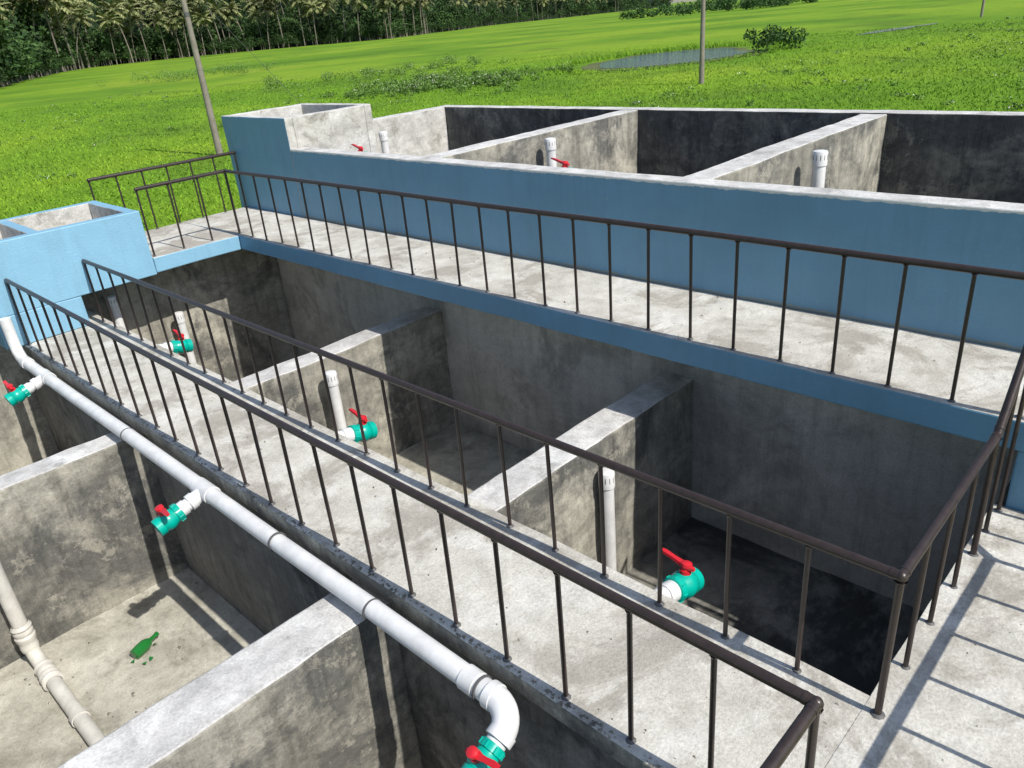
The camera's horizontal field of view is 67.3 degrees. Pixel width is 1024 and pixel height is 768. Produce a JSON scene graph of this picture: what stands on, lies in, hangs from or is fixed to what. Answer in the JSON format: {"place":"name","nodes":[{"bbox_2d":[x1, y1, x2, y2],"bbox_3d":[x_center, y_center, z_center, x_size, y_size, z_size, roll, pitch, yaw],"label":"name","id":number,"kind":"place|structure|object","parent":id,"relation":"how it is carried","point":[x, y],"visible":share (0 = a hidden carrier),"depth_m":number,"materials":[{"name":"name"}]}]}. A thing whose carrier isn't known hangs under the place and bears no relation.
{"place":"outdoors","nodes":[
{"label":"outdoors","id":0,"kind":"place"},
{"bbox_2d":[0,0,670,84],"bbox_3d":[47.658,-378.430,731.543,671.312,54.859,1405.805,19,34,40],"label":"wooded hill","id":1,"kind":"structure","parent":0,"point":[25,77],"depth_m":451.62,"materials":[{"name":"green plant"}]},
{"bbox_2d":[0,0,1023,230],"bbox_3d":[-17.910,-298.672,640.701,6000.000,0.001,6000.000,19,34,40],"label":"field ground","id":2,"kind":"structure","parent":0,"point":[605,32],"depth_m":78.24,"materials":[{"name":"green plant"}]},
{"bbox_2d":[0,567,264,767],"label":"tank floor","id":3,"kind":"structure","parent":2,"relation":"on","point":[101,669],"depth_m":6.68,"materials":[{"name":"grey concrete"}]},
{"bbox_2d":[0,562,105,746],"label":"drain pipe","id":4,"kind":"object","parent":3,"relation":"on","point":[48,673],"visible":1,"depth_m":6.43,"materials":[{"name":"plastic"}]},
{"bbox_2d":[0,425,187,668],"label":"divider wall","id":5,"kind":"structure","parent":3,"relation":"on","point":[83,540],"depth_m":7.00,"materials":[{"name":"concrete"}]},
{"bbox_2d":[3,573,250,756],"bbox_3d":[-3.187,2.807,5.844,3.209,0.030,2.962,19,34,40],"label":"rubble","id":6,"kind":"object","parent":3,"relation":"on","point":[108,713],"visible":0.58,"depth_m":6.52,"materials":[{"name":"concrete"}]},
{"bbox_2d":[130,631,158,663],"bbox_3d":[-3.198,2.317,6.765,0.220,0.110,0.321,5,27,21],"label":"broken bottle","id":7,"kind":"object","parent":3,"relation":"on","point":[140,649],"visible":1,"depth_m":6.73,"materials":[{"name":"green glass"}]},
{"bbox_2d":[57,578,421,767],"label":"divider wall","id":8,"kind":"structure","parent":3,"relation":"on","point":[321,683],"depth_m":4.46,"materials":[{"name":"concrete"}]},
{"bbox_2d":[0,249,298,475],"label":"tank wall","id":9,"kind":"structure","parent":2,"relation":"on","point":[246,285],"depth_m":11.27,"materials":[{"name":"concrete"}]},
{"bbox_2d":[180,0,222,153],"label":"utility pole","id":10,"kind":"object","parent":2,"relation":"on","point":[209,110],"visible":0.9,"depth_m":35.91,"materials":[{"name":"concrete"}]},
{"bbox_2d":[200,0,300,103],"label":"power line","id":11,"kind":"object","parent":2,"relation":"on","point":[254,56],"visible":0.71,"depth_m":37.70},
{"bbox_2d":[221,103,377,216],"bbox_3d":[-3.174,-2.459,12.646,1.859,3.896,1.519,19,34,40],"label":"inlet chamber","id":12,"kind":"object","parent":2,"relation":"on","point":[265,141],"visible":0.4,"depth_m":11.52,"materials":[{"name":"concrete"}]},
{"bbox_2d":[26,353,628,767],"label":"tank wall","id":13,"kind":"structure","parent":2,"relation":"on","point":[262,587],"depth_m":5.83,"materials":[{"name":"grey concrete"}]},
{"bbox_2d":[0,317,519,750],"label":"pvc main pipe","id":14,"kind":"object","parent":13,"relation":"attached to","point":[495,699],"visible":0.98,"depth_m":4.87,"materials":[{"name":"white plastic"}]},
{"bbox_2d":[3,380,35,405],"bbox_3d":[-5.200,0.081,8.167,0.248,0.243,0.344,47,56,59],"label":"ball valve","id":15,"kind":"object","parent":14,"relation":"attached to","point":[14,396],"visible":0.98,"depth_m":8.11,"materials":[{"name":"teal plastic"}]},
{"bbox_2d":[151,499,192,535],"bbox_3d":[-2.542,0.973,5.787,0.248,0.243,0.344,4,27,18],"label":"ball valve","id":16,"kind":"object","parent":14,"relation":"attached to","point":[164,522],"visible":0.98,"depth_m":5.72,"materials":[{"name":"teal plastic"}]},
{"bbox_2d":[461,733,505,767],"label":"ball valve","id":17,"kind":"object","parent":14,"relation":"attached to","point":[488,751],"visible":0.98,"depth_m":3.65,"materials":[{"name":"teal plastic"}]},
{"bbox_2d":[22,310,871,767],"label":"concrete walkway","id":18,"kind":"structure","parent":13,"relation":"on","point":[754,720],"depth_m":4.46,"materials":[{"name":"grey concrete"}]},
{"bbox_2d":[0,200,156,349],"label":"settling box","id":19,"kind":"object","parent":18,"relation":"on","point":[44,253],"visible":0.92,"depth_m":9.25,"materials":[{"name":"blue paint"}]},
{"bbox_2d":[158,329,192,353],"bbox_3d":[-3.980,-0.444,8.959,0.272,0.266,0.454,19,34,40],"label":"ball valve","id":20,"kind":"object","parent":18,"relation":"attached to","point":[176,347],"visible":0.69,"depth_m":8.94,"materials":[{"name":"teal plastic"}]},
{"bbox_2d":[28,345,661,767],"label":"mortar crumbs","id":21,"kind":"object","parent":18,"relation":"on","point":[382,581],"visible":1,"depth_m":4.70,"materials":[{"name":"concrete"}]},
{"bbox_2d":[338,408,377,442],"bbox_3d":[-1.415,0.417,6.662,0.272,0.266,0.454,19,34,40],"label":"ball valve","id":22,"kind":"object","parent":18,"relation":"attached to","point":[352,432],"visible":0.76,"depth_m":6.64,"materials":[{"name":"teal plastic"}]},
{"bbox_2d":[4,278,823,767],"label":"railing","id":23,"kind":"object","parent":18,"relation":"on","point":[806,718],"visible":1,"depth_m":3.92,"materials":[{"name":"black metal"}]},
{"bbox_2d":[51,331,838,759],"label":"mortar crumbs","id":24,"kind":"object","parent":18,"relation":"on","point":[435,549],"visible":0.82,"depth_m":4.72,"materials":[{"name":"concrete"}]},
{"bbox_2d":[81,259,1023,718],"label":"railing","id":25,"kind":"object","parent":18,"relation":"on","point":[921,549],"visible":1,"depth_m":4.17,"materials":[{"name":"black metal"}]},
{"bbox_2d":[655,548,703,602],"bbox_3d":[0.920,1.200,4.571,0.272,0.266,0.454,19,34,40],"label":"ball valve","id":26,"kind":"object","parent":18,"relation":"attached to","point":[684,582],"visible":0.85,"depth_m":4.55,"materials":[{"name":"teal plastic"}]},
{"bbox_2d":[91,55,573,99],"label":"weeds","id":27,"kind":"object","parent":2,"relation":"on","point":[430,81],"visible":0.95,"depth_m":67.60,"materials":[{"name":"green plant"}]},
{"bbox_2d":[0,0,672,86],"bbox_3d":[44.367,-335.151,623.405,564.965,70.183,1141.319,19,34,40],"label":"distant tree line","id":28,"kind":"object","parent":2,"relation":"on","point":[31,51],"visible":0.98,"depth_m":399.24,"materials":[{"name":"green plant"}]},
{"bbox_2d":[373,107,449,155],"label":"basin wall","id":29,"kind":"structure","parent":2,"relation":"on","point":[423,132],"depth_m":14.21,"materials":[{"name":"concrete"}]},
{"bbox_2d":[389,423,531,494],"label":"tank floor","id":30,"kind":"structure","parent":2,"relation":"on","point":[481,458],"depth_m":9.38,"materials":[{"name":"grey concrete"}]},
{"bbox_2d":[107,295,125,328],"bbox_3d":[-5.207,-0.301,10.544,0.150,1.910,0.150,19,34,40],"label":"vent pipe","id":31,"kind":"object","parent":30,"relation":"on","point":[115,310],"visible":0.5,"depth_m":10.18,"materials":[{"name":"white plastic"}]},
{"bbox_2d":[175,311,196,363],"bbox_3d":[-4.645,-0.366,11.132,0.150,1.430,0.150,19,34,40],"label":"vent pipe","id":32,"kind":"object","parent":30,"relation":"on","point":[180,317],"visible":0.47,"depth_m":10.89,"materials":[{"name":"white plastic"}]},
{"bbox_2d":[325,370,346,430],"bbox_3d":[-1.907,0.538,8.641,0.150,1.490,0.150,19,34,40],"label":"vent pipe","id":33,"kind":"object","parent":30,"relation":"on","point":[333,382],"visible":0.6,"depth_m":8.41,"materials":[{"name":"white plastic"}]},
{"bbox_2d":[235,306,454,457],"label":"divider wall","id":34,"kind":"structure","parent":30,"relation":"on","point":[410,347],"depth_m":9.18,"materials":[{"name":"concrete"}]},
{"bbox_2d":[0,16,1023,180],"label":"wild flowers","id":35,"kind":"object","parent":2,"relation":"on","point":[748,103],"visible":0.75,"depth_m":48.78,"materials":[{"name":"green plant"}]},
{"bbox_2d":[467,370,693,574],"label":"divider wall","id":36,"kind":"structure","parent":2,"relation":"on","point":[646,427],"depth_m":6.73,"materials":[{"name":"concrete"}]},
{"bbox_2d":[277,258,1017,610],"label":"tank wall","id":37,"kind":"structure","parent":2,"relation":"on","point":[871,486],"depth_m":7.16,"materials":[{"name":"grey concrete"}]},
{"bbox_2d":[145,207,1023,512],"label":"raised walkway","id":38,"kind":"structure","parent":37,"relation":"on","point":[923,371],"depth_m":6.42,"materials":[{"name":"concrete"}]},
{"bbox_2d":[86,151,238,229],"bbox_3d":[-5.059,-2.833,11.490,0.072,0.889,2.256,19,34,40],"label":"railing","id":39,"kind":"object","parent":38,"relation":"on","point":[141,170],"visible":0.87,"depth_m":11.37,"materials":[{"name":"black metal"}]},
{"bbox_2d":[134,169,1023,417],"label":"railing","id":40,"kind":"object","parent":38,"relation":"on","point":[906,262],"visible":0.99,"depth_m":6.18,"materials":[{"name":"black metal"}]},
{"bbox_2d":[209,211,999,395],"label":"mortar crumbs","id":41,"kind":"object","parent":38,"relation":"on","point":[564,301],"visible":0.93,"depth_m":7.33,"materials":[{"name":"concrete"}]},
{"bbox_2d":[291,147,1023,351],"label":"basin wall","id":42,"kind":"structure","parent":37,"relation":"on","point":[989,234],"depth_m":6.67,"materials":[{"name":"paint"}]},
{"bbox_2d":[351,144,366,151],"bbox_3d":[-2.153,-3.118,10.486,0.272,0.265,0.378,19,34,40],"label":"ball valve","id":43,"kind":"object","parent":42,"relation":"attached to","point":[360,149],"visible":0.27,"depth_m":10.46,"materials":[{"name":"red plastic"}]},
{"bbox_2d":[551,157,571,167],"bbox_3d":[0.471,-2.237,8.137,0.272,0.265,0.378,19,34,40],"label":"ball valve","id":44,"kind":"object","parent":42,"relation":"attached to","point":[564,163],"visible":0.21,"depth_m":8.12,"materials":[{"name":"red plastic"}]},
{"bbox_2d":[539,39,791,74],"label":"pond reeds","id":45,"kind":"object","parent":2,"relation":"on","point":[602,58],"visible":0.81,"depth_m":78.43,"materials":[{"name":"green plant"}]},
{"bbox_2d":[699,0,704,83],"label":"utility pole","id":46,"kind":"object","parent":2,"relation":"on","point":[702,52],"visible":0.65,"depth_m":48.73,"materials":[{"name":"concrete"}]},
{"bbox_2d":[618,0,817,19],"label":"bush","id":47,"kind":"object","parent":2,"relation":"on","point":[714,5],"visible":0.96,"depth_m":305.71,"materials":[{"name":"green plant"}]},
{"bbox_2d":[438,105,1023,203],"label":"basin wall","id":48,"kind":"structure","parent":2,"relation":"on","point":[974,155],"depth_m":10.03,"materials":[{"name":"concrete"}]},
{"bbox_2d":[626,517,922,695],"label":"tank floor","id":49,"kind":"structure","parent":2,"relation":"on","point":[846,625],"depth_m":6.67,"materials":[{"name":"grey concrete"}]},
{"bbox_2d":[598,467,616,570],"bbox_3d":[0.833,1.322,6.633,0.150,1.350,0.150,19,34,40],"label":"vent pipe","id":50,"kind":"object","parent":49,"relation":"on","point":[609,503],"visible":0.56,"depth_m":6.48,"materials":[{"name":"white plastic"}]},
{"bbox_2d":[743,23,809,52],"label":"bush","id":51,"kind":"object","parent":2,"relation":"on","point":[774,36],"visible":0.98,"depth_m":71.38,"materials":[{"name":"green plant"}]},
{"bbox_2d":[980,0,984,16],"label":"utility pole","id":52,"kind":"object","parent":2,"relation":"on","point":[982,8],"depth_m":96.71,"materials":[{"name":"concrete"}]},
{"bbox_2d":[995,479,1010,506],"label":"tank wall","id":53,"kind":"structure","parent":2,"relation":"on","point":[1005,494],"depth_m":5.12,"materials":[{"name":"grey concrete"}]},
{"bbox_2d":[824,504,1023,767],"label":"concrete platform","id":54,"kind":"structure","parent":53,"relation":"on","point":[942,690],"depth_m":3.63,"materials":[{"name":"grey concrete"}]},
{"bbox_2d":[898,517,1023,761],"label":"mortar crumbs","id":55,"kind":"object","parent":54,"relation":"on","point":[975,644],"visible":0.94,"depth_m":3.88,"materials":[{"name":"concrete"}]},
{"bbox_2d":[590,49,746,68],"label":"pond water","id":56,"kind":"structure","parent":0,"point":[665,58],"depth_m":74.20,"materials":[{"name":"grey liquid"}]},
{"bbox_2d":[574,47,771,70],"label":"pond bank","id":57,"kind":"structure","parent":0,"point":[588,67],"depth_m":72.63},
{"bbox_2d":[671,0,699,2],"label":"sky","id":58,"kind":"structure","parent":0,"point":[674,1],"materials":[{"name":"white"}]},
{"bbox_2d":[860,23,936,34],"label":"pond water","id":59,"kind":"structure","parent":0,"point":[879,31],"depth_m":87.07,"materials":[{"name":"grey liquid"}]},
{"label":"basin floor","id":60,"kind":"structure","parent":0,"visible":0},
{"bbox_2d":[379,131,389,153],"bbox_3d":[-2.131,-3.565,13.437,0.162,1.630,0.162,19,34,40],"label":"vent pipe","id":61,"kind":"object","parent":60,"relation":"on","point":[383,136],"visible":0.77,"depth_m":13.11,"materials":[{"name":"white plastic"}]},
{"bbox_2d":[426,110,638,172],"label":"basin wall","id":62,"kind":"structure","parent":60,"relation":"on","point":[607,142],"depth_m":10.92,"materials":[{"name":"concrete"}]},
{"bbox_2d":[545,137,556,166],"bbox_3d":[0.575,-2.477,10.531,0.162,1.720,0.162,19,34,40],"label":"vent pipe","id":63,"kind":"object","parent":60,"relation":"on","point":[550,145],"visible":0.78,"depth_m":10.18,"materials":[{"name":"white plastic"}]},
{"bbox_2d":[684,114,886,191],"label":"basin wall","id":64,"kind":"structure","parent":60,"relation":"on","point":[853,145],"depth_m":8.46,"materials":[{"name":"concrete"}]},
{"bbox_2d":[811,149,827,187],"bbox_3d":[3.172,-1.567,8.101,0.162,1.740,0.162,19,34,40],"label":"vent pipe","id":65,"kind":"object","parent":60,"relation":"on","point":[819,160],"visible":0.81,"depth_m":7.75,"materials":[{"name":"white plastic"}]}
]}

